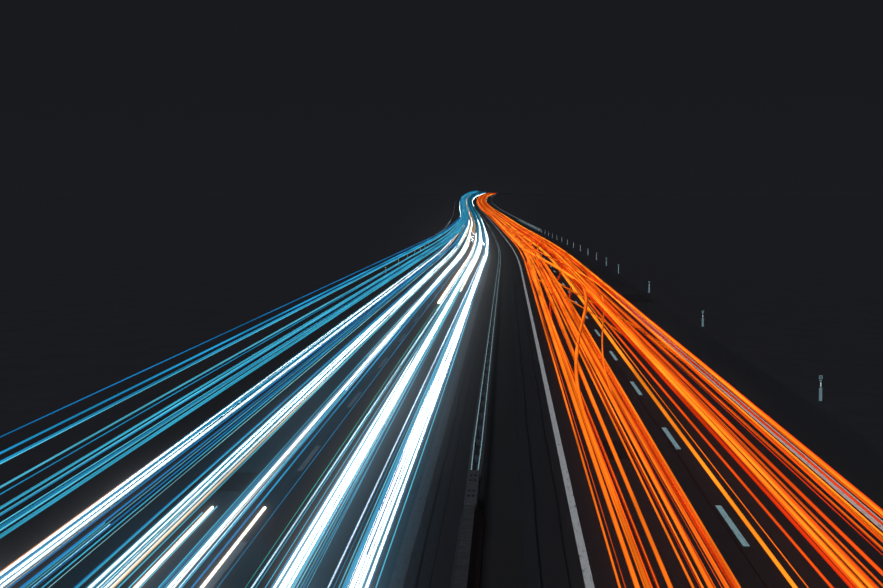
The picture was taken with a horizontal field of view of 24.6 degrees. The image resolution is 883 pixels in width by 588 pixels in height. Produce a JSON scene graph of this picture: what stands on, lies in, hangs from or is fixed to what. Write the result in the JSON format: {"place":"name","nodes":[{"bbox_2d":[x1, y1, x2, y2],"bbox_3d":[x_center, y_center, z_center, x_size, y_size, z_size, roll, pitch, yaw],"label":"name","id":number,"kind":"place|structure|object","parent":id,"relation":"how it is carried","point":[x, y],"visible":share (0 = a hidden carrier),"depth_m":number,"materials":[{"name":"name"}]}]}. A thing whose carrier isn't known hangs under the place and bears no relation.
{"place":"outdoors","nodes":[
{"label":"outdoors","id":0,"kind":"place"},
{"bbox_2d":[0,193,882,586],"bbox_3d":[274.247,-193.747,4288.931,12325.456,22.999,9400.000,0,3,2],"label":"terrain","id":1,"kind":"structure","parent":0,"point":[98,291],"depth_m":237.54,"materials":[{"name":"black plant"}]},
{"bbox_2d":[0,199,493,587],"bbox_3d":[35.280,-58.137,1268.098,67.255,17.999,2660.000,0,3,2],"label":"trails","id":2,"kind":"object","parent":1,"relation":"on","point":[19,541],"visible":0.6,"depth_m":59.97,"materials":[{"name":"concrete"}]},
{"bbox_2d":[0,190,488,587],"bbox_3d":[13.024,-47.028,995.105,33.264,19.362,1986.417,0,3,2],"label":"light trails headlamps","id":3,"kind":"object","parent":2,"relation":"on","point":[181,512],"visible":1,"depth_m":54.66,"materials":[{"name":"white"}]},
{"bbox_2d":[16,245,490,587],"bbox_3d":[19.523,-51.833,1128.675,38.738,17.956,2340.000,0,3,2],"label":"lane markings","id":4,"kind":"object","parent":2,"relation":"on","point":[402,563],"visible":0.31,"depth_m":58.43,"materials":[{"name":"paint"}]},
{"bbox_2d":[181,209,767,587],"bbox_3d":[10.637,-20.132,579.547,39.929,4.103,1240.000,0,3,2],"label":"road joints and patches","id":5,"kind":"object","parent":2,"relation":"on","point":[237,481],"visible":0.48,"depth_m":63.71,"materials":[{"name":"black asphalt"}]},
{"bbox_2d":[429,196,524,587],"bbox_3d":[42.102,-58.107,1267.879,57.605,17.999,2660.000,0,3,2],"label":"median strip","id":6,"kind":"object","parent":1,"relation":"on","point":[502,565],"visible":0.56,"depth_m":61.25,"materials":[{"name":"asphalt"}]},
{"bbox_2d":[450,497,483,587],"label":"concrete barrier","id":7,"kind":"object","parent":6,"relation":"on","point":[467,564],"visible":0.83,"depth_m":43.49,"materials":[{"name":"black concrete"}]},
{"bbox_2d":[464,470,479,509],"bbox_3d":[0.776,5.098,51.191,0.300,0.504,6.000,0,3,2],"label":"barrier transition plate","id":8,"kind":"object","parent":7,"relation":"on","point":[472,489],"visible":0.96,"depth_m":50.84,"materials":[{"name":"metal"}]},
{"bbox_2d":[467,193,509,486],"bbox_3d":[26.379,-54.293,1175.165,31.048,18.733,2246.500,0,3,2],"label":"median guardrail","id":9,"kind":"object","parent":6,"relation":"on","point":[479,443],"visible":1,"depth_m":81.24,"materials":[{"name":"metal"}]},
{"bbox_2d":[491,196,540,231],"bbox_3d":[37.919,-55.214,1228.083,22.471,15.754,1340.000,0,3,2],"label":"guardrail","id":10,"kind":"object","parent":1,"relation":"on","point":[528,224],"visible":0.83,"depth_m":733.86,"materials":[{"name":"grey metal"}]},
{"bbox_2d":[475,194,882,587],"bbox_3d":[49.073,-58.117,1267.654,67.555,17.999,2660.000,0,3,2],"label":"road","id":11,"kind":"structure","parent":1,"relation":"on","point":[851,455],"depth_m":62.03,"materials":[{"name":"black asphalt"}]},
{"bbox_2d":[476,198,882,587],"bbox_3d":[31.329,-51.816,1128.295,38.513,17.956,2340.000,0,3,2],"label":"lane markings","id":12,"kind":"object","parent":11,"relation":"on","point":[586,570],"visible":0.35,"depth_m":61.64,"materials":[{"name":"paint"}]},
{"bbox_2d":[477,193,882,587],"bbox_3d":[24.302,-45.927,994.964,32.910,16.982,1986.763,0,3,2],"label":"light trails","id":13,"kind":"object","parent":11,"relation":"on","point":[519,235],"visible":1,"depth_m":61.31,"materials":[{"name":"orange"}]},
{"bbox_2d":[702,311,703,326],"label":"delineator","id":14,"kind":"object","parent":1,"relation":"on","point":[702,319],"visible":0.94,"depth_m":132.79,"materials":[{"name":"white"}]},
{"bbox_2d":[819,375,822,400],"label":"delineator","id":15,"kind":"object","parent":1,"relation":"on","point":[820,388],"visible":1,"depth_m":82.92,"materials":[{"name":"white plastic"}]},
{"bbox_2d":[0,0,882,195],"label":"sky","id":16,"kind":"structure","parent":0,"point":[721,97],"materials":[{"name":"black"}]}
]}

